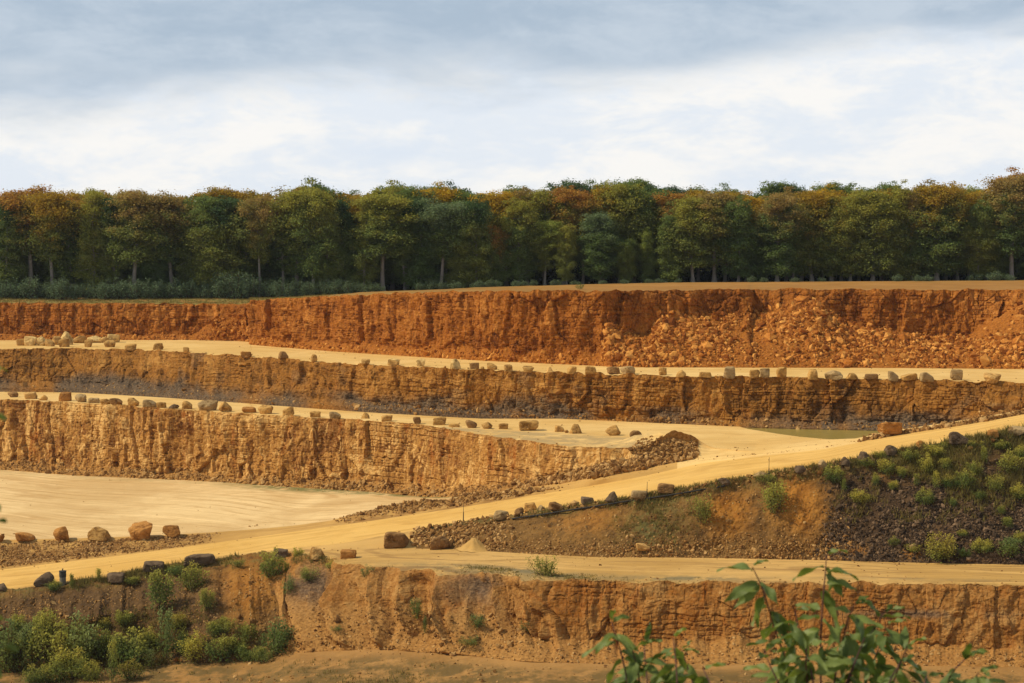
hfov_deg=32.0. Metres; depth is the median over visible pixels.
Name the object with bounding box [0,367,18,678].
leafy shrub
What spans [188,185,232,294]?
tree
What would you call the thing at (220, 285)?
bush
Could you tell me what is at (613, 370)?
boulder
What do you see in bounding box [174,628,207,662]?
bush
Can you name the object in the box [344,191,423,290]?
tree
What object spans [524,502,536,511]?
boulder
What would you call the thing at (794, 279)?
bush
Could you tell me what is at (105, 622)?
bush
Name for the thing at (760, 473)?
boulder
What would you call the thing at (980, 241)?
tree
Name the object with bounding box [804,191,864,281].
tree
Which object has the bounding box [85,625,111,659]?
bush
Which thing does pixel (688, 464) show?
terrace
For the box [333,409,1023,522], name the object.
rubble
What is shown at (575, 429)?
boulder
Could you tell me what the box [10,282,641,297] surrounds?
ground
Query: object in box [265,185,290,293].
tree
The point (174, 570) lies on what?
bush
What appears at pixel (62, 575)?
marker post
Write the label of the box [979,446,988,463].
bush
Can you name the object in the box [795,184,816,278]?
tree
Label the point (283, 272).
tree
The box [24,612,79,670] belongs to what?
bush
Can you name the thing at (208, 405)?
boulder
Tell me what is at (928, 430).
road verge
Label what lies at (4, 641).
bush
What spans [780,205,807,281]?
tree
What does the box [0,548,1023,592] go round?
track
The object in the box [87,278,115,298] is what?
bush
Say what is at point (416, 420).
boulder
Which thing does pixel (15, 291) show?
bush
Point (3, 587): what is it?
boulder
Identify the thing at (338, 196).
tree
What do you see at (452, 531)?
rubble
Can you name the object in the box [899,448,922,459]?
bush
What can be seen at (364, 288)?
bush
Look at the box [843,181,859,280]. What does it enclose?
tree
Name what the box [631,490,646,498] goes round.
boulder
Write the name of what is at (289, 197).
tree
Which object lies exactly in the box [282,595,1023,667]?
rubble
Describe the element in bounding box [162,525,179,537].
boulder
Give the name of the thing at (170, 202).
tree
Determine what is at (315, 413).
boulder
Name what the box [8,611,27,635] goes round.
bush
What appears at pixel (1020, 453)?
bush
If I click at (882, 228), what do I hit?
tree
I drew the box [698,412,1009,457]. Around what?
terrace
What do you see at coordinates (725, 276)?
tree
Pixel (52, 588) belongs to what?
bush
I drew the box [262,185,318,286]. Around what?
tree
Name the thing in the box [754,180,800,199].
tree
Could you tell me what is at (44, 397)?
boulder
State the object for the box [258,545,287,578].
bush
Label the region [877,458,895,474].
bush
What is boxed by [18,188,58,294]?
tree
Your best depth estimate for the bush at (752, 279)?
402.46 m
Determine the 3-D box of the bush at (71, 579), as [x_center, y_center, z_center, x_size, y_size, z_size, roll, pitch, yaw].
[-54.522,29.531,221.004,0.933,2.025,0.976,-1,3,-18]
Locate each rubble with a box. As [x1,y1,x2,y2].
[0,314,601,365]
[0,448,697,496]
[0,532,220,567]
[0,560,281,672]
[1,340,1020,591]
[2,380,1023,429]
[10,650,1013,682]
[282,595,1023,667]
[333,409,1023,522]
[409,515,516,549]
[453,460,861,560]
[505,435,1007,518]
[600,295,1023,368]
[627,435,699,464]
[816,448,1023,564]
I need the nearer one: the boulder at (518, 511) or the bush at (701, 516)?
the bush at (701, 516)
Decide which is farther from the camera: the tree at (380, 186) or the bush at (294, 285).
the tree at (380, 186)
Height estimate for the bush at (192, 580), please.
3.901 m
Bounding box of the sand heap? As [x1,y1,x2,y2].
[456,538,486,552]
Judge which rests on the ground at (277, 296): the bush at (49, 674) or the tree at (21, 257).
the tree at (21, 257)
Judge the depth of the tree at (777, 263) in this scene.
406.54 m
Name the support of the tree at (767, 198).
on the ground at (277, 296)
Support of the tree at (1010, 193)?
on the ground at (277, 296)
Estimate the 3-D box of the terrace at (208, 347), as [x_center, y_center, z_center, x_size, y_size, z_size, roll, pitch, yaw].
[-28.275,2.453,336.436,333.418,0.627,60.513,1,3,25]
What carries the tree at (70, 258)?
on the ground at (277, 296)
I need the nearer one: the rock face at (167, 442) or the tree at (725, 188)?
the rock face at (167, 442)
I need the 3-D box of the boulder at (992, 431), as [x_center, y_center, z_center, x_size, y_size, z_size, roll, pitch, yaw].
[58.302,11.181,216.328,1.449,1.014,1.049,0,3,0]
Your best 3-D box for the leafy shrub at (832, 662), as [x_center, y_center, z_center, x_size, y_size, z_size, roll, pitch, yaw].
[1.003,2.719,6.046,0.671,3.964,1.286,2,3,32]
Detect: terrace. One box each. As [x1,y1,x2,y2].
[0,340,1023,382]
[0,392,879,450]
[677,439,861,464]
[677,442,858,468]
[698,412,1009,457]
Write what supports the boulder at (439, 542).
on the earth bank at (806, 488)
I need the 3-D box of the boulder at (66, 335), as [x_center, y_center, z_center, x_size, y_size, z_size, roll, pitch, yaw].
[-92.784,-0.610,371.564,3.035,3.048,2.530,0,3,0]
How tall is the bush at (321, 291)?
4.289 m
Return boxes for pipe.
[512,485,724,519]
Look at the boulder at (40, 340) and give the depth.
367.28 m
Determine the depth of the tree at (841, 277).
415.62 m
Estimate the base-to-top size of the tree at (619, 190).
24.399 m
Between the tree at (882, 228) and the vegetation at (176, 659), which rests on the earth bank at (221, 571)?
the vegetation at (176, 659)
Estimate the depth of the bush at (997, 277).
401.29 m
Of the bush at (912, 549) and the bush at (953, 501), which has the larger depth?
the bush at (953, 501)
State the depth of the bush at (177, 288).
402.69 m
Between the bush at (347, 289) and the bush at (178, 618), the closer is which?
the bush at (178, 618)
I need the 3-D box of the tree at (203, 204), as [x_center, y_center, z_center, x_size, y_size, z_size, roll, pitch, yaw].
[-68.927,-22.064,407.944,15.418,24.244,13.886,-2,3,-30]
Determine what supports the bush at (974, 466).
on the earth bank at (806, 488)
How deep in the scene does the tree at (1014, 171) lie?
425.45 m
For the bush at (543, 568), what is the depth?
200.91 m
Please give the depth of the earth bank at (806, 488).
212.68 m
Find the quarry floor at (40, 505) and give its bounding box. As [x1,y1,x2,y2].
[0,470,456,539]
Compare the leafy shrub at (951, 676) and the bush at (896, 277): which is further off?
the bush at (896, 277)
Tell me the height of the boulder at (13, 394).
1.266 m
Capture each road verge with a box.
[0,465,676,569]
[10,530,415,588]
[500,462,676,491]
[862,414,1023,441]
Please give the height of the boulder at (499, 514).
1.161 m
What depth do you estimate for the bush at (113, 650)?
204.56 m
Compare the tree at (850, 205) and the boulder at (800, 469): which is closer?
the boulder at (800, 469)
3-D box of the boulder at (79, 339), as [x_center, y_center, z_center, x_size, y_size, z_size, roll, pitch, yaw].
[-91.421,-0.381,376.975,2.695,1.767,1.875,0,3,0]
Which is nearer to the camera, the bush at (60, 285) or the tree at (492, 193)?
the bush at (60, 285)
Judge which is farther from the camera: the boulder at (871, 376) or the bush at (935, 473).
the boulder at (871, 376)
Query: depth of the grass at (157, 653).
212.25 m
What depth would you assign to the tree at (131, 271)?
415.43 m
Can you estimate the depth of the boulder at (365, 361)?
307.13 m
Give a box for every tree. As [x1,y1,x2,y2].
[0,184,75,295]
[0,198,32,296]
[0,212,16,273]
[1,196,40,294]
[12,185,92,296]
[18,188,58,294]
[32,192,103,295]
[53,201,88,296]
[65,188,119,291]
[65,189,91,295]
[72,188,109,285]
[76,190,128,287]
[93,189,143,294]
[94,197,131,293]
[98,187,187,296]
[125,190,164,296]
[127,189,199,295]
[131,194,174,296]
[154,195,206,295]
[171,196,205,296]
[176,193,237,296]
[178,195,262,296]
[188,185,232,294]
[210,186,269,293]
[225,188,270,293]
[230,200,265,287]
[234,193,281,296]
[252,194,287,293]
[258,186,336,292]
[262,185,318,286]
[263,189,301,294]
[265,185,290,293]
[268,186,342,294]
[290,178,323,294]
[301,176,334,293]
[308,191,352,288]
[317,185,338,293]
[321,191,373,293]
[323,189,358,278]
[334,194,380,291]
[341,197,386,291]
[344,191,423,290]
[349,189,359,195]
[353,189,394,290]
[364,179,408,289]
[373,181,413,286]
[379,185,440,289]
[388,206,418,289]
[399,191,447,289]
[410,186,450,281]
[411,195,475,288]
[417,183,449,286]
[428,181,463,287]
[432,189,479,287]
[438,179,471,193]
[439,211,472,287]
[448,193,501,286]
[466,189,507,286]
[482,225,519,286]
[485,189,528,286]
[498,196,542,284]
[500,185,536,280]
[505,186,552,285]
[518,187,568,284]
[526,219,563,284]
[534,185,590,284]
[544,177,592,216]
[552,223,578,284]
[559,188,604,283]
[571,210,625,282]
[575,185,627,281]
[579,178,599,283]
[593,179,657,283]
[593,180,626,282]
[611,238,638,282]
[612,176,655,282]
[613,180,664,282]
[634,188,679,282]
[637,227,659,282]
[638,182,672,282]
[650,190,707,280]
[651,195,724,281]
[655,209,684,282]
[656,184,698,215]
[670,190,754,281]
[685,187,719,281]
[687,185,717,281]
[705,181,741,278]
[710,194,761,281]
[711,190,755,281]
[722,190,773,281]
[745,224,772,281]
[747,193,812,281]
[753,193,772,281]
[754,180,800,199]
[760,186,805,281]
[767,181,806,277]
[772,191,821,281]
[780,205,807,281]
[791,190,842,281]
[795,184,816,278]
[802,182,841,278]
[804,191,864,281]
[809,180,854,280]
[815,190,855,280]
[824,188,872,280]
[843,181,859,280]
[844,188,911,280]
[852,190,875,280]
[853,185,878,280]
[873,188,904,280]
[874,181,900,280]
[880,179,921,280]
[898,190,929,279]
[901,180,974,280]
[911,179,945,280]
[928,183,969,280]
[943,188,976,280]
[943,191,997,280]
[952,185,983,280]
[956,199,1001,280]
[962,184,985,275]
[964,188,1000,279]
[975,173,1023,279]
[979,225,1014,279]
[984,165,1023,278]
[992,185,1022,279]
[998,196,1023,279]
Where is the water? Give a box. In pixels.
[746,428,878,438]
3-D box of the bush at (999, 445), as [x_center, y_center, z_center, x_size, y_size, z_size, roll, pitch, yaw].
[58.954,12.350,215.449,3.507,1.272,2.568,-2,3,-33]
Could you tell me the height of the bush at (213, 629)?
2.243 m
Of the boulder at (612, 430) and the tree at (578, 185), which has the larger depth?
the tree at (578, 185)
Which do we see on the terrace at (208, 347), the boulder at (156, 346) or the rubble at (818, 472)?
the boulder at (156, 346)
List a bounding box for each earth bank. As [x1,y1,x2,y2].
[0,551,279,672]
[416,434,1023,564]
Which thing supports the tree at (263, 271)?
on the ground at (277, 296)
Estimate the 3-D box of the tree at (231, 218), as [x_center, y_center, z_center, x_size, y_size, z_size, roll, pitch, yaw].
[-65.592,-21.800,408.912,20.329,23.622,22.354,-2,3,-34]
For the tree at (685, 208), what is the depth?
407.17 m
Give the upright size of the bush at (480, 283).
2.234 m
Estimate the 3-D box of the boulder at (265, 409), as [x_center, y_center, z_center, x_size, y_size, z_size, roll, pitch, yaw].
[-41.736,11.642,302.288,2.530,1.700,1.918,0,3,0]
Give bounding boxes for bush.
[0,279,15,297]
[0,618,34,664]
[0,639,34,673]
[4,277,26,297]
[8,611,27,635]
[14,275,45,298]
[14,621,42,650]
[22,663,50,682]
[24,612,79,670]
[25,607,58,638]
[36,664,67,682]
[37,280,59,298]
[43,579,63,591]
[44,644,91,682]
[47,276,75,299]
[63,607,102,664]
[66,283,82,298]
[69,573,74,587]
[79,280,97,298]
[79,660,102,682]
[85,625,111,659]
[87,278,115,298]
[95,567,102,579]
[97,616,112,627]
[101,276,128,298]
[102,626,159,666]
[103,637,120,682]
[113,608,133,626]
[115,276,146,299]
[116,658,150,680]
[123,576,140,584]
[137,623,158,650]
[138,277,161,298]
[143,647,156,668]
[144,566,177,609]
[147,277,166,297]
[155,606,176,660]
[161,277,187,298]
[164,564,183,575]
[168,612,188,630]
[169,627,196,653]
[173,560,211,590]
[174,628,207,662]
[181,277,198,297]
[192,280,212,297]
[196,587,217,610]
[201,633,236,662]
[202,621,224,637]
[207,270,234,297]
[210,615,236,633]
[220,270,251,298]
[224,634,247,654]
[228,558,245,566]
[233,643,263,662]
[234,622,258,641]
[238,272,266,298]
[251,646,274,663]
[253,615,294,654]
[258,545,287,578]
[259,278,277,297]
[269,277,297,296]
[280,573,295,595]
[283,562,289,572]
[285,278,308,296]
[292,546,304,556]
[295,279,316,295]
[299,566,321,581]
[313,278,335,294]
[323,560,334,568]
[324,279,343,294]
[329,625,341,630]
[341,280,360,293]
[357,281,376,291]
[360,564,374,577]
[371,282,385,291]
[407,597,422,618]
[412,282,425,289]
[421,617,427,633]
[426,279,439,289]
[435,280,447,288]
[448,279,466,288]
[456,635,479,645]
[469,279,485,287]
[469,614,485,627]
[482,279,504,286]
[510,280,522,285]
[517,279,528,285]
[526,555,558,576]
[529,280,538,285]
[550,279,561,284]
[620,279,628,283]
[654,278,665,282]
[687,492,713,522]
[747,276,756,281]
[754,470,777,482]
[758,478,788,513]
[790,277,799,281]
[818,276,826,281]
[823,462,844,482]
[840,477,846,490]
[850,488,871,502]
[857,456,874,466]
[870,450,885,457]
[872,471,880,485]
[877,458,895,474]
[888,479,899,489]
[888,535,900,546]
[889,274,902,280]
[895,465,907,477]
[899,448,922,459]
[901,543,920,552]
[912,473,920,483]
[913,274,922,280]
[914,486,936,504]
[916,451,933,473]
[921,274,933,280]
[921,531,958,562]
[924,444,944,455]
[931,469,941,487]
[937,442,948,448]
[937,456,952,469]
[940,473,960,487]
[948,497,957,505]
[955,469,978,488]
[956,547,971,556]
[957,529,967,535]
[964,461,983,474]
[966,272,982,280]
[968,440,984,447]
[970,538,995,552]
[972,489,987,499]
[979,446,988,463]
[984,271,1004,280]
[985,474,1007,492]
[990,439,1011,449]
[995,535,1023,556]
[996,447,1023,472]
[997,504,1004,513]
[1002,516,1014,527]
[1004,274,1015,280]
[1009,481,1023,498]
[1013,443,1023,458]
[1013,531,1023,542]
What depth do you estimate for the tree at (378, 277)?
419.02 m
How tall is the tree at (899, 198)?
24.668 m
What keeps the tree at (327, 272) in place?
on the ground at (277, 296)
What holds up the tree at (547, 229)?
on the ground at (277, 296)
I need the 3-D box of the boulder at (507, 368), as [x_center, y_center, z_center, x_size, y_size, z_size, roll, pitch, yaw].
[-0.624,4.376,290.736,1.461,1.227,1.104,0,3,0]
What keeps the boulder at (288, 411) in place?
on the terrace at (732, 437)
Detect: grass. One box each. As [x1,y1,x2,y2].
[0,293,337,303]
[0,598,467,682]
[7,422,1023,598]
[342,558,717,583]
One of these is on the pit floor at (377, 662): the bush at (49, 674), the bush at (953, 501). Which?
the bush at (49, 674)
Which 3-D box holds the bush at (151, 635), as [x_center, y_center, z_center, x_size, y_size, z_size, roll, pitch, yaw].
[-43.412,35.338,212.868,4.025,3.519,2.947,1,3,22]
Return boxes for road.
[0,415,1023,588]
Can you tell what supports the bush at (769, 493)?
on the earth bank at (806, 488)
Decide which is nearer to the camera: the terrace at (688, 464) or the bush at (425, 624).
the bush at (425, 624)
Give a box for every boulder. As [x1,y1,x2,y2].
[0,583,7,591]
[8,391,17,396]
[15,532,35,540]
[16,339,23,345]
[24,336,36,345]
[24,392,37,398]
[33,572,54,586]
[36,336,45,345]
[38,395,47,399]
[45,339,54,345]
[52,336,60,344]
[53,526,68,540]
[59,339,69,346]
[59,392,71,400]
[61,331,73,344]
[73,336,85,342]
[75,394,86,401]
[84,339,92,346]
[87,336,100,342]
[87,527,110,541]
[88,398,99,402]
[99,337,109,342]
[100,399,109,403]
[103,340,115,346]
[107,334,119,341]
[107,572,124,582]
[109,398,122,404]
[125,344,136,350]
[127,398,138,405]
[128,521,152,540]
[142,400,156,406]
[143,561,163,572]
[153,343,163,349]
[156,402,166,407]
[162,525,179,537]
[169,404,178,408]
[182,401,191,408]
[184,553,214,565]
[198,400,217,410]
[218,402,231,411]
[240,351,251,357]
[242,406,255,412]
[258,405,272,413]
[273,548,287,557]
[278,351,288,358]
[283,407,293,415]
[309,547,324,559]
[310,354,316,361]
[310,411,320,416]
[329,412,340,418]
[340,549,356,558]
[361,359,369,364]
[361,412,369,418]
[381,415,392,421]
[384,532,408,548]
[388,358,399,364]
[413,417,420,423]
[416,359,424,366]
[429,536,450,549]
[433,417,445,424]
[449,423,459,426]
[450,359,460,368]
[465,420,476,427]
[470,363,478,368]
[481,422,491,428]
[487,363,496,369]
[493,510,508,519]
[499,423,507,428]
[504,364,512,371]
[514,507,523,514]
[519,420,538,430]
[522,366,533,372]
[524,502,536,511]
[549,502,562,510]
[555,425,563,431]
[567,366,576,373]
[569,424,581,433]
[581,496,593,504]
[585,366,595,374]
[605,425,620,435]
[605,491,618,501]
[607,367,619,373]
[620,366,634,373]
[630,430,641,436]
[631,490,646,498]
[636,543,649,550]
[657,483,673,493]
[659,367,666,374]
[676,370,685,376]
[699,372,711,377]
[718,478,729,484]
[723,366,734,378]
[749,370,759,378]
[753,471,767,477]
[760,368,769,377]
[776,367,786,376]
[794,465,805,472]
[807,369,817,379]
[818,460,826,467]
[824,370,842,379]
[840,457,849,466]
[845,373,857,379]
[857,451,869,462]
[864,374,878,379]
[877,422,901,433]
[884,445,896,455]
[888,371,898,380]
[900,373,917,380]
[919,372,933,381]
[948,431,967,444]
[950,369,962,379]
[984,372,1000,383]
[987,429,998,437]
[1008,426,1023,435]
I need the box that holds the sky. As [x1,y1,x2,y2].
[0,0,1023,200]
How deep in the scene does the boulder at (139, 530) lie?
241.59 m
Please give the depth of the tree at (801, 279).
416.93 m
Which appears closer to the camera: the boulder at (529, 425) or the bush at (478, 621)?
the bush at (478, 621)
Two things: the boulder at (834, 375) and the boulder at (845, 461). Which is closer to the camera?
the boulder at (845, 461)
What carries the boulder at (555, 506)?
on the earth bank at (806, 488)
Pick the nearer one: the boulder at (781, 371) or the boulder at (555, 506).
the boulder at (555, 506)
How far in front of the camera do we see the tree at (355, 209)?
413.35 m
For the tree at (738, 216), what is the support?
on the ground at (277, 296)
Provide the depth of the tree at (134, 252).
405.33 m
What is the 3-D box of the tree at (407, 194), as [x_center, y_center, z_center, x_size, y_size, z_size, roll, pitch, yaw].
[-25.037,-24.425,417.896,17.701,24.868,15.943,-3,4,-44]
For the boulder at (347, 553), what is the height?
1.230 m
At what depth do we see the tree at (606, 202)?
413.69 m
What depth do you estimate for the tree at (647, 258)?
409.93 m
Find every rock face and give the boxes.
[0,287,1023,368]
[0,348,1023,430]
[0,399,698,496]
[272,551,1023,666]
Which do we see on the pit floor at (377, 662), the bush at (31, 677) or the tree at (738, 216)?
the bush at (31, 677)
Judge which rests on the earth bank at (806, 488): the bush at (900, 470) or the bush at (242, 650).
the bush at (900, 470)
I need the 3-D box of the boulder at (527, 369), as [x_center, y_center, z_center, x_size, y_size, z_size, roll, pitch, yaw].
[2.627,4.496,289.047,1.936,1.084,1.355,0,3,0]
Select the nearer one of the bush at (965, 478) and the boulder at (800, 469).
the bush at (965, 478)
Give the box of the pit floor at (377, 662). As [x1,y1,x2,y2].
[0,649,1023,682]
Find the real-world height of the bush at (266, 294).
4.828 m
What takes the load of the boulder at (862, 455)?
on the earth bank at (806, 488)
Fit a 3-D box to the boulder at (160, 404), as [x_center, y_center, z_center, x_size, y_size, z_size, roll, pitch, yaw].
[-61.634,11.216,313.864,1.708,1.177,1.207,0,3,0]
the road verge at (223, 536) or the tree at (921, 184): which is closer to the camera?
the road verge at (223, 536)
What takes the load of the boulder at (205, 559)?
on the earth bank at (221, 571)
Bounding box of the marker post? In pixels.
[59,568,65,585]
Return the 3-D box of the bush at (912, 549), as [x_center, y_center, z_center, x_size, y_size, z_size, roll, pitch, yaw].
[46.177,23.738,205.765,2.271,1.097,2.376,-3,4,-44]
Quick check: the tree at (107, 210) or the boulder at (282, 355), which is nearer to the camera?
the boulder at (282, 355)
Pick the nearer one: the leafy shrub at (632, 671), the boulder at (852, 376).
the leafy shrub at (632, 671)
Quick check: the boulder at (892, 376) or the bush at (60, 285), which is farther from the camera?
the bush at (60, 285)
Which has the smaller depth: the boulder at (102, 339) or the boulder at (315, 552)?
the boulder at (315, 552)
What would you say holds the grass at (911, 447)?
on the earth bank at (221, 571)
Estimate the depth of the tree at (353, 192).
427.70 m
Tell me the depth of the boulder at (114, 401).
319.40 m
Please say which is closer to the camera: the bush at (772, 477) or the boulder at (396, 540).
the bush at (772, 477)
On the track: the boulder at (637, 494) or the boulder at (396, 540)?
the boulder at (396, 540)
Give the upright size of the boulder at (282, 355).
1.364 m
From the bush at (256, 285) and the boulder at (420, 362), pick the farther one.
the bush at (256, 285)
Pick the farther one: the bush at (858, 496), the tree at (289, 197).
the tree at (289, 197)
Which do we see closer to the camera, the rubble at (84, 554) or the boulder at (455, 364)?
the rubble at (84, 554)
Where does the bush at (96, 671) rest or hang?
on the pit floor at (377, 662)
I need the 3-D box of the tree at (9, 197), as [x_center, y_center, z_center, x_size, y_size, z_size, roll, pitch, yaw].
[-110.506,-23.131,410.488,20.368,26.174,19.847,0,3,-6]
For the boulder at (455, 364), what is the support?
on the terrace at (208, 347)
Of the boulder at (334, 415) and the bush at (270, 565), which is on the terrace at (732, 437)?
the boulder at (334, 415)
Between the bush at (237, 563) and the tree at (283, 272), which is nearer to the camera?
the bush at (237, 563)
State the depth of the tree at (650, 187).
424.97 m
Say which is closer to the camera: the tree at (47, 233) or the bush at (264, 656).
the bush at (264, 656)
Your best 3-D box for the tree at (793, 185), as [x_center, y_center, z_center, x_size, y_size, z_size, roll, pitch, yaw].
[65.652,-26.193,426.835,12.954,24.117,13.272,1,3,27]
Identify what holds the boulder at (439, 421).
on the terrace at (732, 437)
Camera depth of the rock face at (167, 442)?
292.23 m
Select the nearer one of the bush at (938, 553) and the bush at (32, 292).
the bush at (938, 553)
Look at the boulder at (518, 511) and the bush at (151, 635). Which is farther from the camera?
the boulder at (518, 511)
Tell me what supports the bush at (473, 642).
on the rock face at (957, 617)
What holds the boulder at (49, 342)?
on the terrace at (208, 347)
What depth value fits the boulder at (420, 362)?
301.14 m
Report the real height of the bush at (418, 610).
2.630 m
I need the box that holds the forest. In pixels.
[0,192,1020,295]
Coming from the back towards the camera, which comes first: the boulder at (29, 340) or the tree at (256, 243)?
the tree at (256, 243)
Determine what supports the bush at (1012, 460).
on the earth bank at (806, 488)
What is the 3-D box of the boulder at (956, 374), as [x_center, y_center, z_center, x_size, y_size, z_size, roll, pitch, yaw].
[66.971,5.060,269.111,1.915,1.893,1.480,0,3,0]
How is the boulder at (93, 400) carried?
on the terrace at (732, 437)
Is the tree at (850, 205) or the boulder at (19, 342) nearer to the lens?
the boulder at (19, 342)
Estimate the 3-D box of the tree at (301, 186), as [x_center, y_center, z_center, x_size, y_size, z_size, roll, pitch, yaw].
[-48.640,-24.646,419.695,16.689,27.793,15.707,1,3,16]
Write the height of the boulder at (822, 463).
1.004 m
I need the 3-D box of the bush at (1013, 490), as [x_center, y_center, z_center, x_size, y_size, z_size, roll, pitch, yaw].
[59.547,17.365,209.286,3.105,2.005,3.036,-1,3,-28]
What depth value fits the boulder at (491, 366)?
293.27 m
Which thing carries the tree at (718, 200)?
on the ground at (277, 296)
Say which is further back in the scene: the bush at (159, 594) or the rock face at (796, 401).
the rock face at (796, 401)
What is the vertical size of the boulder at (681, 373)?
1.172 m
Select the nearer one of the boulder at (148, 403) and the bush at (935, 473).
the bush at (935, 473)
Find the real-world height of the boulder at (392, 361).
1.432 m
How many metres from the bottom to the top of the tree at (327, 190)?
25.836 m
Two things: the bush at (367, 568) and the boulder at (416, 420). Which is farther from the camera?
the boulder at (416, 420)
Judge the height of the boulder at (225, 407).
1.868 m
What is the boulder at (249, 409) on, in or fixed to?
on the terrace at (732, 437)
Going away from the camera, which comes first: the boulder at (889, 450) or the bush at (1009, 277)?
the boulder at (889, 450)
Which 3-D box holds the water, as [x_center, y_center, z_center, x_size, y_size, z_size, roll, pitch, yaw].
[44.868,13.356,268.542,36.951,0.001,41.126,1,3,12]
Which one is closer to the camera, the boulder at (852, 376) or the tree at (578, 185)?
the boulder at (852, 376)
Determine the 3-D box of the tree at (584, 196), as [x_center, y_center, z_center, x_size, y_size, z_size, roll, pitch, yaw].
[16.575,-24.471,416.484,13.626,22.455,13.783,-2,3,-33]
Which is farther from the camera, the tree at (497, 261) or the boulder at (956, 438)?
the tree at (497, 261)
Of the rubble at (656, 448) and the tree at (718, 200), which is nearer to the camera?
the rubble at (656, 448)
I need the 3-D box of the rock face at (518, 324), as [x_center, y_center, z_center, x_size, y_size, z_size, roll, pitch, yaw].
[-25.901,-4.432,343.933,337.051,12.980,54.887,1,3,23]
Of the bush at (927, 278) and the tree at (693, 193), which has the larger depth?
the tree at (693, 193)
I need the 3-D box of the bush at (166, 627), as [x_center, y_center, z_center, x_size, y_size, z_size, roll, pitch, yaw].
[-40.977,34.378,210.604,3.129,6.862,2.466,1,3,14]
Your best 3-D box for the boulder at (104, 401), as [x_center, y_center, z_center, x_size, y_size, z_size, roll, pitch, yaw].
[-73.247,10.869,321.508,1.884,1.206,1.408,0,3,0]
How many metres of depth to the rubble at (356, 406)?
285.08 m
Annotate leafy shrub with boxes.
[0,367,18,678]
[581,610,725,682]
[716,548,927,682]
[909,643,1005,682]
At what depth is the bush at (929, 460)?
212.64 m
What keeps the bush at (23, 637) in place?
on the earth bank at (221, 571)
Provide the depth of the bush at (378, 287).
400.91 m
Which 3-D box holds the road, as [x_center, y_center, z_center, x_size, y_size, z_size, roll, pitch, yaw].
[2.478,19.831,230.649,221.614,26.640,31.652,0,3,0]
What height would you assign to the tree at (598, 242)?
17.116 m
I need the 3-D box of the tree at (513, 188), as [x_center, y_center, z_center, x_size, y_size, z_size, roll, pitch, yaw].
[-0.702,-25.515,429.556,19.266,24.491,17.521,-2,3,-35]
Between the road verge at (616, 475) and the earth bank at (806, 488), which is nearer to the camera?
the earth bank at (806, 488)
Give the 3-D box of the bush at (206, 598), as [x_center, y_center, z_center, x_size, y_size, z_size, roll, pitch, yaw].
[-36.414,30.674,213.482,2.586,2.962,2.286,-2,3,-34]
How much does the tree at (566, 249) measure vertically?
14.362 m
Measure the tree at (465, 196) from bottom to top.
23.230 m
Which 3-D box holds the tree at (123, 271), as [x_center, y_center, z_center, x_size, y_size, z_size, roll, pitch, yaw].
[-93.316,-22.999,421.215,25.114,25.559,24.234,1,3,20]
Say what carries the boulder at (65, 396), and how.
on the terrace at (732, 437)
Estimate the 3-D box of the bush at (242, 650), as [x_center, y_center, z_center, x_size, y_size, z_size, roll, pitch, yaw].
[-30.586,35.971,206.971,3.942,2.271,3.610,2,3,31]
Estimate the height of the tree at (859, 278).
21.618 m
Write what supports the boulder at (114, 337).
on the terrace at (208, 347)
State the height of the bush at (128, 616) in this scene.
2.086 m
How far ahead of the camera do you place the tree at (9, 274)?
406.94 m
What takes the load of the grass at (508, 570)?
on the track
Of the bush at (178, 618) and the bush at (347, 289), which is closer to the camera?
the bush at (178, 618)
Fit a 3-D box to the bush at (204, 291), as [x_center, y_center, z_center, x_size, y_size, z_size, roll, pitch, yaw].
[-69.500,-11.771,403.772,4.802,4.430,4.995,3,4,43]
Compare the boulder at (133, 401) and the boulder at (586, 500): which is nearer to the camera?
the boulder at (586, 500)
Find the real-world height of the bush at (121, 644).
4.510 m
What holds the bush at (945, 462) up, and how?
on the earth bank at (806, 488)
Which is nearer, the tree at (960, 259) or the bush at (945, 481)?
the bush at (945, 481)
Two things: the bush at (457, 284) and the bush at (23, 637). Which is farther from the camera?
the bush at (457, 284)
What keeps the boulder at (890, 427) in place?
on the road verge at (928, 430)
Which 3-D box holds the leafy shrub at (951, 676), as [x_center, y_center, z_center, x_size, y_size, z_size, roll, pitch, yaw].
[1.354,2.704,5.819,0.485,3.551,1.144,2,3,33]
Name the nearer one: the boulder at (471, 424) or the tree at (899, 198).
the boulder at (471, 424)
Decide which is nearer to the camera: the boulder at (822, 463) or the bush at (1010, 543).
the bush at (1010, 543)
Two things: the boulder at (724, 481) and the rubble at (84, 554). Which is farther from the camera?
the rubble at (84, 554)
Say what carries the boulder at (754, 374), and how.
on the terrace at (208, 347)
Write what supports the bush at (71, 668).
on the pit floor at (377, 662)
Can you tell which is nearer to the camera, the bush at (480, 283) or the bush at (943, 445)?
the bush at (943, 445)
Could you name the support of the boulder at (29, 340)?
on the terrace at (208, 347)
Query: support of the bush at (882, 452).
on the earth bank at (806, 488)

